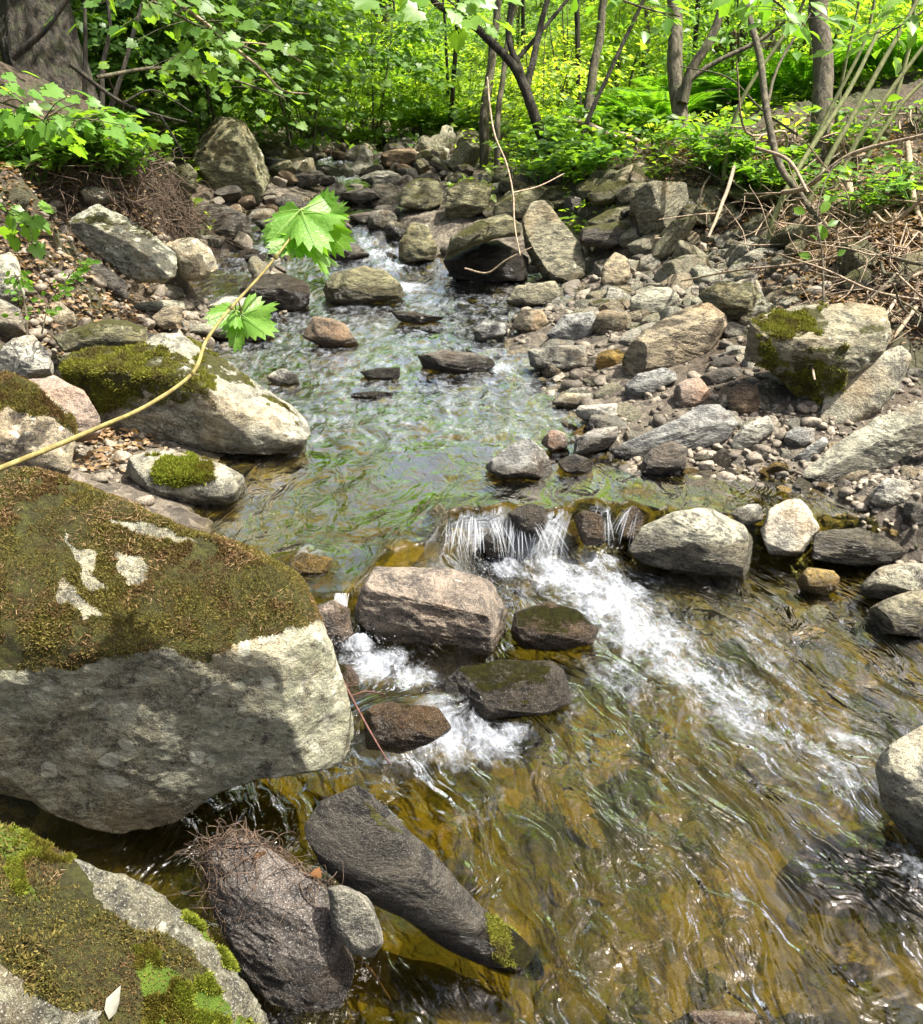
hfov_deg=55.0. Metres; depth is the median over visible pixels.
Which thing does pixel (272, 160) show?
stone
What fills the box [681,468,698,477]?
stone
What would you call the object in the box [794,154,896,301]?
leafy plant
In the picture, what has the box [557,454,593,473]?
boulder
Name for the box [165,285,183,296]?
stone
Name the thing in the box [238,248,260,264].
stone
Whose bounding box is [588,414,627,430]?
stone
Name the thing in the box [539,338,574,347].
stone
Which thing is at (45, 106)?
leafy plant
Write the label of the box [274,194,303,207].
stone
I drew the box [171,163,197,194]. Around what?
boulder
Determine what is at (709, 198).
boulder
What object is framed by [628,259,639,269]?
stone
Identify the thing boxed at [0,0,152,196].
old tree
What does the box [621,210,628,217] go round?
stone
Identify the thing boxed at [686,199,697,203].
stone
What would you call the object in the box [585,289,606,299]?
stone
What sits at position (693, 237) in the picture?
stone
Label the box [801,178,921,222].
dead stick
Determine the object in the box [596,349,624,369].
stone
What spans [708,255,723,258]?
stone
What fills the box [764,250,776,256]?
stone
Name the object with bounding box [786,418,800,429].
stone
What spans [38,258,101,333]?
fern sprig
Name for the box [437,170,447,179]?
boulder
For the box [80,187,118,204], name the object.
stone
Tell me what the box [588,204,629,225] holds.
boulder
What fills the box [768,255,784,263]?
stone
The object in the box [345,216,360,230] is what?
stone
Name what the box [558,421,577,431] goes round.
stone
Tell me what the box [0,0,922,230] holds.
ground cover
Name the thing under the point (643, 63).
slender tree
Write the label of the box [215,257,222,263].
stone
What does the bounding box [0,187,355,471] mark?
grapevine shoot
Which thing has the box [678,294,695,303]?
stone
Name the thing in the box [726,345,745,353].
stone
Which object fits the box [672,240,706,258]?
stone
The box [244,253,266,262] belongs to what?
stone
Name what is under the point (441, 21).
leafy shrub
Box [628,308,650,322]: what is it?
stone
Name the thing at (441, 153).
boulder
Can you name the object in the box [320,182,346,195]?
stone
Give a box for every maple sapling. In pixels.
[0,0,204,92]
[70,0,262,121]
[71,0,317,108]
[76,0,350,125]
[78,0,233,67]
[79,4,343,97]
[97,0,308,144]
[100,0,396,129]
[139,0,419,163]
[213,0,440,140]
[234,0,483,147]
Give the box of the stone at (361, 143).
[358,141,375,146]
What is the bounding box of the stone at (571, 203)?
[563,196,586,216]
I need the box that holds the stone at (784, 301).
[772,292,800,307]
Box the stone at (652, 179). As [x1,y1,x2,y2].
[645,177,657,181]
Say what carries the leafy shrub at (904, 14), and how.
on the ground at (724, 948)
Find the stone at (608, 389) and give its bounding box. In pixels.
[593,382,622,398]
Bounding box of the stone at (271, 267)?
[266,261,273,271]
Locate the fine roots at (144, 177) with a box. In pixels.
[2,71,250,286]
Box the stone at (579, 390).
[564,387,590,392]
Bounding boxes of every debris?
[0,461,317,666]
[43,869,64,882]
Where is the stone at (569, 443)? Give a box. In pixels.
[549,440,573,455]
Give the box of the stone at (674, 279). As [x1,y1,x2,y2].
[667,272,693,297]
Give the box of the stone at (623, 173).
[612,160,650,183]
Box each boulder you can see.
[0,252,25,302]
[0,299,25,338]
[0,335,53,378]
[0,370,77,475]
[0,463,353,833]
[0,821,269,1023]
[28,378,100,442]
[48,301,77,330]
[53,319,148,352]
[59,333,309,455]
[69,204,176,283]
[71,473,93,486]
[81,253,127,298]
[125,448,246,507]
[133,300,185,311]
[150,305,182,329]
[166,237,217,281]
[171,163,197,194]
[190,323,273,341]
[192,117,269,205]
[196,203,250,239]
[205,835,354,1023]
[207,296,244,311]
[239,273,309,310]
[254,218,275,229]
[259,142,300,160]
[267,368,298,385]
[269,159,297,176]
[276,170,298,185]
[292,148,303,156]
[295,170,330,187]
[295,200,343,210]
[303,151,323,161]
[303,316,358,348]
[304,786,544,979]
[317,600,353,648]
[319,149,332,157]
[323,265,404,306]
[327,135,341,141]
[327,244,368,261]
[327,885,383,957]
[332,142,348,151]
[333,128,348,141]
[338,188,379,204]
[338,664,361,705]
[345,222,351,228]
[349,210,375,225]
[351,391,392,398]
[354,566,507,665]
[360,367,399,379]
[361,170,401,186]
[363,143,377,153]
[363,702,451,753]
[364,164,382,173]
[377,156,383,167]
[380,148,418,168]
[382,133,406,145]
[383,143,404,151]
[392,311,443,324]
[394,164,410,171]
[394,175,413,185]
[394,186,402,196]
[396,168,417,178]
[398,178,442,210]
[398,222,436,263]
[414,136,439,151]
[414,150,432,165]
[414,158,429,167]
[416,159,428,174]
[416,172,440,181]
[418,350,494,373]
[429,148,447,159]
[429,156,450,171]
[431,132,457,153]
[437,145,449,159]
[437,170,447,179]
[440,125,453,133]
[443,240,528,282]
[445,179,491,220]
[445,214,521,258]
[445,659,570,726]
[446,171,469,186]
[448,140,479,170]
[454,164,473,176]
[456,128,478,138]
[456,134,489,148]
[473,318,507,341]
[476,167,501,183]
[482,207,493,217]
[485,438,552,480]
[491,182,502,193]
[492,169,513,182]
[494,185,549,218]
[498,177,529,192]
[506,281,559,306]
[511,309,547,332]
[511,601,598,651]
[514,173,528,183]
[522,200,585,282]
[527,344,587,371]
[530,169,553,183]
[540,199,553,209]
[541,430,567,451]
[543,184,570,200]
[547,311,596,339]
[548,172,567,184]
[552,200,564,209]
[552,393,593,408]
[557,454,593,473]
[573,426,617,454]
[575,403,617,421]
[576,177,600,201]
[577,201,605,220]
[579,221,630,248]
[587,180,627,205]
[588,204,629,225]
[600,252,630,285]
[610,404,737,460]
[615,181,643,204]
[622,303,726,376]
[625,367,676,398]
[628,508,753,581]
[630,287,678,313]
[634,181,688,236]
[641,441,687,474]
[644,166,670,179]
[650,216,696,259]
[667,1008,784,1023]
[673,377,711,406]
[682,204,710,224]
[689,186,729,209]
[698,282,761,320]
[699,367,741,385]
[718,186,774,202]
[718,204,738,226]
[727,384,760,413]
[730,416,773,449]
[730,504,763,526]
[738,248,778,262]
[741,213,769,240]
[744,301,891,404]
[754,239,773,248]
[760,498,819,558]
[761,226,778,237]
[769,223,815,248]
[769,258,788,273]
[774,1011,846,1023]
[783,427,814,446]
[784,239,807,258]
[790,437,828,463]
[796,568,839,595]
[801,401,922,483]
[811,527,906,566]
[819,346,911,423]
[834,267,878,292]
[837,240,880,274]
[859,562,922,598]
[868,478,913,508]
[868,589,922,638]
[875,725,922,857]
[887,275,909,289]
[894,252,922,282]
[908,314,922,331]
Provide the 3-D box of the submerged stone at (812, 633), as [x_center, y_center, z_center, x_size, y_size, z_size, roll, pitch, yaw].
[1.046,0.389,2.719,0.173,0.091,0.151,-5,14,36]
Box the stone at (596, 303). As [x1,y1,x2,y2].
[588,298,614,307]
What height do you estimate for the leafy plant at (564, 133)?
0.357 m
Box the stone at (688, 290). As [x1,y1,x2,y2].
[684,283,698,294]
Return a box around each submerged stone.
[287,506,309,516]
[342,493,355,499]
[377,469,404,478]
[437,816,476,842]
[460,869,492,898]
[461,785,498,814]
[475,755,489,774]
[499,858,518,872]
[515,796,545,820]
[537,954,575,1000]
[549,878,571,907]
[563,766,587,786]
[565,816,606,848]
[581,854,597,873]
[587,890,607,906]
[589,729,630,769]
[593,939,609,946]
[618,985,651,1014]
[632,932,663,954]
[634,814,646,827]
[646,851,668,879]
[649,778,668,786]
[649,823,678,841]
[665,755,687,766]
[677,820,710,845]
[677,941,688,960]
[684,967,730,1009]
[685,601,726,619]
[697,765,736,780]
[699,874,753,921]
[710,653,735,664]
[722,501,740,511]
[733,832,748,855]
[733,969,753,981]
[737,604,767,618]
[741,753,775,785]
[747,640,799,667]
[755,1009,767,1016]
[774,790,786,795]
[776,621,830,648]
[777,485,791,501]
[778,684,796,694]
[787,909,804,931]
[795,604,828,624]
[796,847,818,868]
[807,970,828,991]
[817,695,832,709]
[822,516,837,526]
[832,940,885,981]
[836,890,869,931]
[847,512,862,518]
[851,676,869,684]
[857,632,879,649]
[857,981,877,1004]
[864,686,890,709]
[866,658,885,671]
[872,834,894,847]
[880,527,889,531]
[888,529,897,536]
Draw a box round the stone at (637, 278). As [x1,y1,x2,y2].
[635,272,644,281]
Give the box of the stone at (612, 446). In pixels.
[606,440,619,451]
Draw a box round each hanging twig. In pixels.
[464,247,531,273]
[486,77,564,255]
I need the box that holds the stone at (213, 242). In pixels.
[200,235,219,246]
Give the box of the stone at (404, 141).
[397,137,415,147]
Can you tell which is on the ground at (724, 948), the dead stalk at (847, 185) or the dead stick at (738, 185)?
the dead stalk at (847, 185)
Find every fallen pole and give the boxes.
[564,115,632,148]
[589,130,639,142]
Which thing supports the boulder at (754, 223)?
on the ground at (724, 948)
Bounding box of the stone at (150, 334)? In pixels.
[148,332,156,337]
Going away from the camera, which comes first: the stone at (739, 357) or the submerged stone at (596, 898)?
the submerged stone at (596, 898)
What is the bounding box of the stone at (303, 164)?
[291,157,319,186]
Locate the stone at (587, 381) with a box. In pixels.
[580,378,597,386]
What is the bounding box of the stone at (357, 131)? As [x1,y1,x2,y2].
[350,128,368,141]
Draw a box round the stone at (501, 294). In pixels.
[490,293,505,304]
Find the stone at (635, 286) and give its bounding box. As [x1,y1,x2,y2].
[630,281,644,290]
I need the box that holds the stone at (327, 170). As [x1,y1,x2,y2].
[316,165,343,176]
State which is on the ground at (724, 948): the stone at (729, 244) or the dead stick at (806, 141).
the stone at (729, 244)
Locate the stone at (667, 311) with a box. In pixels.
[658,306,681,319]
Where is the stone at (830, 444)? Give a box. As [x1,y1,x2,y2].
[828,441,837,448]
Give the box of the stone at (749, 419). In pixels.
[739,417,754,429]
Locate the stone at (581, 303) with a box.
[574,299,591,308]
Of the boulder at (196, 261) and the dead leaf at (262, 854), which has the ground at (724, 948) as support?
the boulder at (196, 261)
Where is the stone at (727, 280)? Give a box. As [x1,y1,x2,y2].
[719,277,735,282]
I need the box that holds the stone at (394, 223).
[381,221,405,230]
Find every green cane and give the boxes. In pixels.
[720,0,805,186]
[767,7,890,239]
[785,0,875,201]
[801,0,918,216]
[829,45,922,194]
[833,1,859,138]
[858,81,922,173]
[883,0,914,131]
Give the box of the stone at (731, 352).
[718,348,741,356]
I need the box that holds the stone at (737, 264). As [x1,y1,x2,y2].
[726,260,748,277]
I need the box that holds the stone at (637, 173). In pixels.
[629,165,648,182]
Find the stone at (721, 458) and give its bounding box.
[711,448,734,468]
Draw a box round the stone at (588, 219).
[584,216,593,226]
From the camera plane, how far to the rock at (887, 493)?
3.03 m
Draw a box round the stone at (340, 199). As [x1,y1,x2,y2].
[337,195,350,202]
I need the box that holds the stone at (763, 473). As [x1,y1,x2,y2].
[758,466,769,478]
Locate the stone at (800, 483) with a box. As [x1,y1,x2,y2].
[792,476,812,495]
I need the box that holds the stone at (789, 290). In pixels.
[778,284,804,295]
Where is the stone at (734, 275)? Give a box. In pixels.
[731,268,751,277]
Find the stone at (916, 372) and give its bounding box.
[906,368,922,377]
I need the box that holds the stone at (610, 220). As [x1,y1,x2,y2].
[608,218,619,222]
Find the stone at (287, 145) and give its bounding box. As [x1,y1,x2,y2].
[280,141,299,148]
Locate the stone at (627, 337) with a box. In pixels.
[619,328,640,345]
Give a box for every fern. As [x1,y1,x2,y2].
[503,105,615,122]
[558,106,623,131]
[564,97,621,106]
[575,91,714,134]
[590,88,733,127]
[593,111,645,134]
[595,82,667,104]
[620,68,729,112]
[656,82,749,115]
[692,58,807,104]
[703,57,744,101]
[716,58,797,100]
[720,49,889,100]
[769,38,903,92]
[805,38,900,77]
[832,32,922,78]
[841,23,922,72]
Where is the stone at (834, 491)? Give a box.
[830,487,841,498]
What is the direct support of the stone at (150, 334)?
on the ground at (724, 948)
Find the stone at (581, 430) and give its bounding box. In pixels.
[572,424,585,435]
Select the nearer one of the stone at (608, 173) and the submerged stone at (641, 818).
the submerged stone at (641, 818)
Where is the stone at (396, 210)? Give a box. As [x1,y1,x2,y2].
[373,205,400,218]
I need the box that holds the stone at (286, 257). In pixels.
[268,253,300,265]
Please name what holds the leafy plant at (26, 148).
on the ground at (724, 948)
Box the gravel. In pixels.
[0,147,922,613]
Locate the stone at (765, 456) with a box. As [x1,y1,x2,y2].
[756,449,768,460]
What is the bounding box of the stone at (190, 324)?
[181,321,194,330]
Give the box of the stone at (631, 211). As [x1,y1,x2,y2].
[629,196,634,217]
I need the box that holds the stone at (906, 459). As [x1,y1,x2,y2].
[898,455,915,465]
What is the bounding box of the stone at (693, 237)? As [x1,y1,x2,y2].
[684,231,700,246]
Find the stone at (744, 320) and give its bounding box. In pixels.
[738,315,753,325]
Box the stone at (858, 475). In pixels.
[837,470,869,481]
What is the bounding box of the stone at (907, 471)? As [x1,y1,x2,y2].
[900,465,922,477]
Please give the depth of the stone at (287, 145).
9.72 m
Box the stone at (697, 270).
[689,265,725,283]
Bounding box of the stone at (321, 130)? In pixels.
[309,126,344,142]
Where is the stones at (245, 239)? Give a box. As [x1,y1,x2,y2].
[23,117,920,509]
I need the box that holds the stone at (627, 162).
[623,160,633,167]
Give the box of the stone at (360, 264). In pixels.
[344,258,364,268]
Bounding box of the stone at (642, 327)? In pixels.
[637,323,655,330]
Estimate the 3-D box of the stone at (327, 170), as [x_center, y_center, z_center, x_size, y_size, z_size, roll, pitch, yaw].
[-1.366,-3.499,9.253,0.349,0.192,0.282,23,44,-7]
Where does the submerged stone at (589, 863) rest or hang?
on the ground at (724, 948)
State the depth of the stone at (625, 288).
5.56 m
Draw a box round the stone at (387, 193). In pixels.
[369,183,399,204]
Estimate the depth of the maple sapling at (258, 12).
9.46 m
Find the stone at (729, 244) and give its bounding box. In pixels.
[724,239,738,248]
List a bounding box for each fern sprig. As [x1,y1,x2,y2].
[1,270,38,333]
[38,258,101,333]
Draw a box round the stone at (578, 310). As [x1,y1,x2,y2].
[570,308,585,313]
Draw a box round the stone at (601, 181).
[598,179,613,184]
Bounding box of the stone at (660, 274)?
[654,267,667,282]
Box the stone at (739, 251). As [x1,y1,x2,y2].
[726,241,754,266]
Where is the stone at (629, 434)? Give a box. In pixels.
[623,430,638,440]
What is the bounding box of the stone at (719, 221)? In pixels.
[705,218,721,230]
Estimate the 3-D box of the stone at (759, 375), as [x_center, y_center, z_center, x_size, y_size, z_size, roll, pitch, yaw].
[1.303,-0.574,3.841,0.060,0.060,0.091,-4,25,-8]
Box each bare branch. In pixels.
[69,62,191,166]
[172,0,308,94]
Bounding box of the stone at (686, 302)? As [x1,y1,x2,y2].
[681,298,690,306]
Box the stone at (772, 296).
[766,290,781,302]
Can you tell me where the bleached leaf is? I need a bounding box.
[104,985,120,1018]
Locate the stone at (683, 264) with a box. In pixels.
[662,254,710,276]
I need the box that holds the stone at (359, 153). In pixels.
[345,145,373,161]
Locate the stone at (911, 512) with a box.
[900,500,922,527]
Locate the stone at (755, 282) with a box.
[735,278,763,296]
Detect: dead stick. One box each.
[654,148,726,184]
[654,175,710,238]
[659,211,726,226]
[678,199,743,213]
[680,66,797,135]
[680,255,836,281]
[719,175,780,212]
[725,175,779,214]
[729,223,780,240]
[730,124,762,156]
[731,137,789,171]
[736,61,788,155]
[740,206,773,236]
[751,203,815,254]
[755,154,821,198]
[756,171,787,219]
[764,147,847,221]
[775,253,922,301]
[786,136,809,156]
[791,212,829,234]
[801,162,896,224]
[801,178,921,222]
[803,184,858,218]
[807,143,883,196]
[808,197,910,231]
[811,306,917,380]
[818,284,883,296]
[820,126,853,154]
[820,136,870,168]
[820,214,855,241]
[835,230,870,272]
[842,236,892,274]
[854,147,893,161]
[858,100,920,115]
[865,271,922,303]
[869,207,903,235]
[870,260,922,298]
[872,196,922,224]
[882,253,922,266]
[883,199,922,204]
[884,209,922,251]
[885,281,915,317]
[887,232,918,267]
[887,299,896,313]
[888,301,915,318]
[891,295,920,327]
[896,272,922,297]
[902,142,922,165]
[903,108,919,130]
[907,116,917,141]
[912,280,919,306]
[915,106,922,114]
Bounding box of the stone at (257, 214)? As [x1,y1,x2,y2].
[248,208,275,234]
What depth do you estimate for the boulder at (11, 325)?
3.80 m
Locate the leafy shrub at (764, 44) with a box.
[753,4,783,60]
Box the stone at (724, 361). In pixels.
[709,356,736,367]
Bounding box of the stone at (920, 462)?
[916,458,922,466]
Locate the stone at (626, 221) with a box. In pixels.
[620,219,629,224]
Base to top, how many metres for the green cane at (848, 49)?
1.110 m
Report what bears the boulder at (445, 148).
on the ground at (724, 948)
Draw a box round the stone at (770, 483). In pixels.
[763,480,774,489]
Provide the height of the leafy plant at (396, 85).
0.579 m
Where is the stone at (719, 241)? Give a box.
[713,233,734,248]
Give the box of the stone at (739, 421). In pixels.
[726,410,743,428]
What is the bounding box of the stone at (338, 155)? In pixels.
[332,151,345,160]
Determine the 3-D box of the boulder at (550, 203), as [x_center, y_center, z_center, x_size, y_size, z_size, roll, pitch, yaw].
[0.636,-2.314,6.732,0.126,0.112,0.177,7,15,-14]
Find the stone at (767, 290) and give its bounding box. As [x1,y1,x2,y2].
[761,286,782,293]
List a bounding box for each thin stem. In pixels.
[82,0,87,99]
[99,0,111,110]
[106,0,143,114]
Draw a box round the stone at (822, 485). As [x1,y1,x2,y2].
[810,481,827,488]
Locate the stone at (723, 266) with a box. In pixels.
[716,263,726,270]
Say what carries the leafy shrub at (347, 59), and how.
on the ground at (724, 948)
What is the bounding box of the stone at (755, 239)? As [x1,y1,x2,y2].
[750,236,765,246]
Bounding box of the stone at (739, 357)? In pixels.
[735,354,743,361]
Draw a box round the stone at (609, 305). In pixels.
[597,300,625,310]
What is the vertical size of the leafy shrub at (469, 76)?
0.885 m
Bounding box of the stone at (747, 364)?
[741,359,754,368]
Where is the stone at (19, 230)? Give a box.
[0,222,25,238]
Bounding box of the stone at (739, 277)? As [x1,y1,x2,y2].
[734,272,756,281]
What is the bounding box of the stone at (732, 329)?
[721,322,744,338]
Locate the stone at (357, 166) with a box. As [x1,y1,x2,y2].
[350,161,369,175]
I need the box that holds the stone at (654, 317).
[640,313,660,325]
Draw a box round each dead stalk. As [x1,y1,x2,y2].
[707,166,735,238]
[755,146,808,193]
[780,133,922,194]
[842,166,858,223]
[904,140,922,229]
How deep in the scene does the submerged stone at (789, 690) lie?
2.52 m
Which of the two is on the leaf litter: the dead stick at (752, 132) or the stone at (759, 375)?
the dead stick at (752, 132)
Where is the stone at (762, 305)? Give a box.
[751,297,775,316]
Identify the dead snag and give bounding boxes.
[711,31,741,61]
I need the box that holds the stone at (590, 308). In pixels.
[582,306,598,311]
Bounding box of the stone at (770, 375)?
[766,372,784,384]
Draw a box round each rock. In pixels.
[289,552,332,577]
[371,524,424,542]
[422,503,451,544]
[441,500,498,519]
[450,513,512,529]
[479,531,509,560]
[508,503,548,537]
[513,503,562,513]
[545,514,579,553]
[571,502,616,546]
[574,510,604,545]
[619,506,649,542]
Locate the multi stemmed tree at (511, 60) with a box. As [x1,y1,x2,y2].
[430,0,592,162]
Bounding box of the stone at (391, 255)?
[385,252,397,265]
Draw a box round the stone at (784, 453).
[777,448,792,458]
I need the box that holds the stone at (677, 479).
[669,476,682,483]
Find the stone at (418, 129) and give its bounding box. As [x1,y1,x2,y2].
[411,126,426,135]
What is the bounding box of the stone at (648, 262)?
[637,254,661,270]
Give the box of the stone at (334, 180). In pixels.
[320,176,337,185]
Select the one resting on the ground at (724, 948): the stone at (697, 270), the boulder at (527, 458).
the stone at (697, 270)
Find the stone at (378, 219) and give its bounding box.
[368,209,397,235]
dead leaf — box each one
[253,851,265,860]
[310,867,321,877]
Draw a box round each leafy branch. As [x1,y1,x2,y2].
[0,71,173,159]
[0,200,55,259]
[45,0,338,83]
[95,42,345,130]
[352,0,522,53]
[569,0,719,49]
[703,0,863,60]
[810,0,922,75]
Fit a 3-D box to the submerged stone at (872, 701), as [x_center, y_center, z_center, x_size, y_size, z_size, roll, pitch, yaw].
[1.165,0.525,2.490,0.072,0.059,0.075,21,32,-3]
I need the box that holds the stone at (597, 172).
[589,166,603,177]
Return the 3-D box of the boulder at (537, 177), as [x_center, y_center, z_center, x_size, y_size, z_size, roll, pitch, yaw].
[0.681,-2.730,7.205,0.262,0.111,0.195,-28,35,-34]
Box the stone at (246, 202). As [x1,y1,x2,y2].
[237,195,258,209]
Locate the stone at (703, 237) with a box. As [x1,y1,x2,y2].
[700,234,714,242]
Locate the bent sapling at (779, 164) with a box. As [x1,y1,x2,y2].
[742,0,823,224]
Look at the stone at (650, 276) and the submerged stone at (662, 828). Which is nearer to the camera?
the submerged stone at (662, 828)
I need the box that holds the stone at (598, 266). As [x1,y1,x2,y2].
[593,258,608,274]
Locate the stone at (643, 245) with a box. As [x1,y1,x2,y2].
[627,233,660,254]
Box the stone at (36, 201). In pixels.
[33,198,56,216]
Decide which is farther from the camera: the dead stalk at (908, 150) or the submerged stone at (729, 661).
the dead stalk at (908, 150)
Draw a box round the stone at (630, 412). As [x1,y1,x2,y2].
[616,402,641,421]
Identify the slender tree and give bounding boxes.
[479,0,501,167]
[494,4,517,167]
[583,0,607,145]
[641,0,649,76]
[667,0,788,137]
[808,0,833,168]
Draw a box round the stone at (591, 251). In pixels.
[587,246,597,255]
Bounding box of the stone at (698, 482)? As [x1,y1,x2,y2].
[685,479,710,494]
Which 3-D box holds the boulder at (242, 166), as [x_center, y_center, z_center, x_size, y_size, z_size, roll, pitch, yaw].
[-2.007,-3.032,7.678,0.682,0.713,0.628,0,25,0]
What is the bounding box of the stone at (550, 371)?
[541,365,561,377]
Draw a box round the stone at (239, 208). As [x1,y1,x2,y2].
[229,204,246,214]
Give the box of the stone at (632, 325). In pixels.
[625,322,639,330]
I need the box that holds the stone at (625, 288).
[615,285,632,292]
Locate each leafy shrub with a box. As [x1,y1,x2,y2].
[77,17,204,100]
[255,73,359,141]
[272,18,411,125]
[292,17,356,98]
[303,69,427,146]
[310,89,370,111]
[344,14,470,112]
[350,10,433,81]
[360,0,485,60]
[375,71,467,135]
[388,37,486,99]
[410,0,503,68]
[431,49,510,113]
[436,12,595,135]
[439,30,620,144]
[467,0,571,50]
[490,9,662,131]
[518,2,593,58]
[530,0,563,6]
[539,16,636,86]
[542,0,666,87]
[548,0,713,99]
[558,0,655,51]
[566,0,705,74]
[579,0,651,39]
[625,0,850,106]
[633,0,804,89]
[683,0,800,48]
[683,13,783,66]
[700,0,922,96]
[723,0,908,50]
[753,4,783,60]
[828,0,922,30]
[863,0,922,39]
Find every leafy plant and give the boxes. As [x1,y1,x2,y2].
[0,117,78,183]
[0,134,27,159]
[0,136,59,183]
[0,137,22,165]
[4,125,45,156]
[6,106,115,176]
[11,108,104,163]
[38,102,141,167]
[42,124,105,159]
[50,109,120,151]
[60,134,140,176]
[64,109,160,164]
[71,123,150,176]
[85,144,149,186]
[90,126,157,178]
[97,132,157,171]
[139,127,186,159]
[142,122,200,161]
[144,133,168,170]
[151,128,198,160]
[176,85,231,118]
[203,85,264,119]
[210,81,245,114]
[238,101,271,120]
[250,93,278,113]
[264,97,305,117]
[361,91,396,120]
[374,79,456,111]
[376,78,429,108]
[380,97,429,133]
[382,95,446,134]
[395,114,422,131]
[398,92,461,120]
[407,111,437,127]
[409,96,458,127]
[420,119,455,134]
[424,92,477,120]
[424,115,464,128]
[426,84,493,127]
[429,96,479,128]
[433,103,474,130]
[435,87,495,116]
[437,119,466,131]
[443,96,504,131]
[453,107,495,132]
[483,131,578,184]
[500,102,560,144]
[500,114,534,142]
[504,133,536,155]
[510,113,594,162]
[511,122,569,145]
[515,101,579,128]
[515,149,546,172]
[516,104,597,148]
[523,144,557,170]
[524,142,582,171]
[529,118,576,151]
[529,118,626,173]
[530,126,588,140]
[534,149,582,184]
[536,131,626,183]
[542,115,627,166]
[542,130,597,143]
[550,151,579,175]
[552,137,606,169]
[557,98,641,139]
[558,128,617,152]
[563,96,619,125]
[572,134,641,168]
[573,126,626,153]
[573,133,632,166]
[574,101,645,130]
[582,107,626,135]
[587,148,627,168]
[593,105,645,136]
[622,107,691,151]
[635,121,684,154]
[647,105,755,162]
[667,114,740,157]
[672,119,756,176]
[681,133,763,174]
[682,135,756,179]
[690,126,767,156]
[717,135,809,181]
[717,139,769,177]
[719,153,756,178]
[723,160,773,186]
[728,159,805,188]
[729,143,833,202]
[738,145,806,187]
[747,146,813,168]
[770,165,833,203]
[777,164,828,188]
[794,154,896,301]
[795,122,845,145]
[800,94,903,160]
[812,165,902,216]
[836,107,896,140]
[837,171,909,216]
[853,158,922,198]
[875,162,922,213]
[880,144,922,178]
[887,99,922,132]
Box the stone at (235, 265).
[228,262,244,275]
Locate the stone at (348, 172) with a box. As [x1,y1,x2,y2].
[340,167,355,177]
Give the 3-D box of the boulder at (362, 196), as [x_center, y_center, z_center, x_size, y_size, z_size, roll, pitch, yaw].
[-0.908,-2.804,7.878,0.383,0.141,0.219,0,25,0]
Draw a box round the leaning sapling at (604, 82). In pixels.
[569,0,644,170]
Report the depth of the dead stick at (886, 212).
4.56 m
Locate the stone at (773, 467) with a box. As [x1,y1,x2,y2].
[766,462,788,473]
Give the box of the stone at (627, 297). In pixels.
[621,294,631,301]
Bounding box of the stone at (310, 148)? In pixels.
[301,142,316,151]
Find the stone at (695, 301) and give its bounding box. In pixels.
[691,297,700,305]
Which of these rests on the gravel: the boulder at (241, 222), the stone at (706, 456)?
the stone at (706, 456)
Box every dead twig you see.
[343,679,390,764]
[353,955,390,999]
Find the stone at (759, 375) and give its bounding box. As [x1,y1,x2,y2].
[753,372,767,379]
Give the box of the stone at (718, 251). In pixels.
[707,249,727,256]
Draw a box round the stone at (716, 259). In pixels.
[709,257,724,264]
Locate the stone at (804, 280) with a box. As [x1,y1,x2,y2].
[795,274,824,284]
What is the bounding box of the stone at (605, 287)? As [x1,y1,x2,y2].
[599,285,615,289]
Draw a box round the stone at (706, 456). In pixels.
[691,451,713,461]
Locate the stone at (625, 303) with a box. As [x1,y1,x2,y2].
[615,298,629,309]
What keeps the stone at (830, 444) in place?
on the gravel
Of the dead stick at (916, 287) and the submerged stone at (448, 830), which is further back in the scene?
the dead stick at (916, 287)
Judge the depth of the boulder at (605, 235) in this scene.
6.02 m
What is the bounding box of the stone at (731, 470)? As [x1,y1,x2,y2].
[719,468,739,475]
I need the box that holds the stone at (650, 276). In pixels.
[643,273,654,283]
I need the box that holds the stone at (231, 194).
[213,185,241,202]
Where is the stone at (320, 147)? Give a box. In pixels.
[312,137,333,152]
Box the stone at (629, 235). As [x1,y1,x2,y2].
[619,227,639,247]
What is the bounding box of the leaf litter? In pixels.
[0,94,922,477]
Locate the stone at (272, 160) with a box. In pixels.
[266,157,286,165]
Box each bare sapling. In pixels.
[342,4,348,113]
[392,0,400,93]
[442,0,449,106]
[448,0,459,125]
[521,0,524,69]
[574,0,581,107]
[692,0,699,58]
[739,21,749,60]
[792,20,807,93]
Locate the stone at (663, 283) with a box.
[659,279,667,286]
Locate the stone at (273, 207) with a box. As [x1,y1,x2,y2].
[263,204,278,212]
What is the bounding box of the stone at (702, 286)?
[698,282,708,292]
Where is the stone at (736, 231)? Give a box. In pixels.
[724,227,741,239]
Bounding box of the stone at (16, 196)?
[7,187,30,208]
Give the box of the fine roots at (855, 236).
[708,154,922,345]
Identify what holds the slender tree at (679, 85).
on the ground at (724, 948)
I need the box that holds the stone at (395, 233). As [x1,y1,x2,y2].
[384,226,405,246]
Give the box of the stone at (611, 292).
[604,287,626,298]
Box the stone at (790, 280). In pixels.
[783,273,799,285]
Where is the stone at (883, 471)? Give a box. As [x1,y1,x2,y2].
[873,469,888,474]
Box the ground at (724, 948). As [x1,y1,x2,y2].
[0,0,922,1023]
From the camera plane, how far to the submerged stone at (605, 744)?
2.38 m
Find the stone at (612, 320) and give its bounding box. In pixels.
[593,310,631,334]
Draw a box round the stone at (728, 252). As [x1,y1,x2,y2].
[724,240,744,258]
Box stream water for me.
[47,148,922,1023]
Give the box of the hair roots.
[165,813,362,965]
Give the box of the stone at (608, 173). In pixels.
[598,168,616,178]
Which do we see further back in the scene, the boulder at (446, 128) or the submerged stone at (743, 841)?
the boulder at (446, 128)
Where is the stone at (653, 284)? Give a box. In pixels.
[645,283,659,286]
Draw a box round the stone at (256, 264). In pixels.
[247,256,270,275]
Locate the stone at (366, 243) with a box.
[359,238,371,246]
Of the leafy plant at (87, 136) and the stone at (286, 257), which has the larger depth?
the stone at (286, 257)

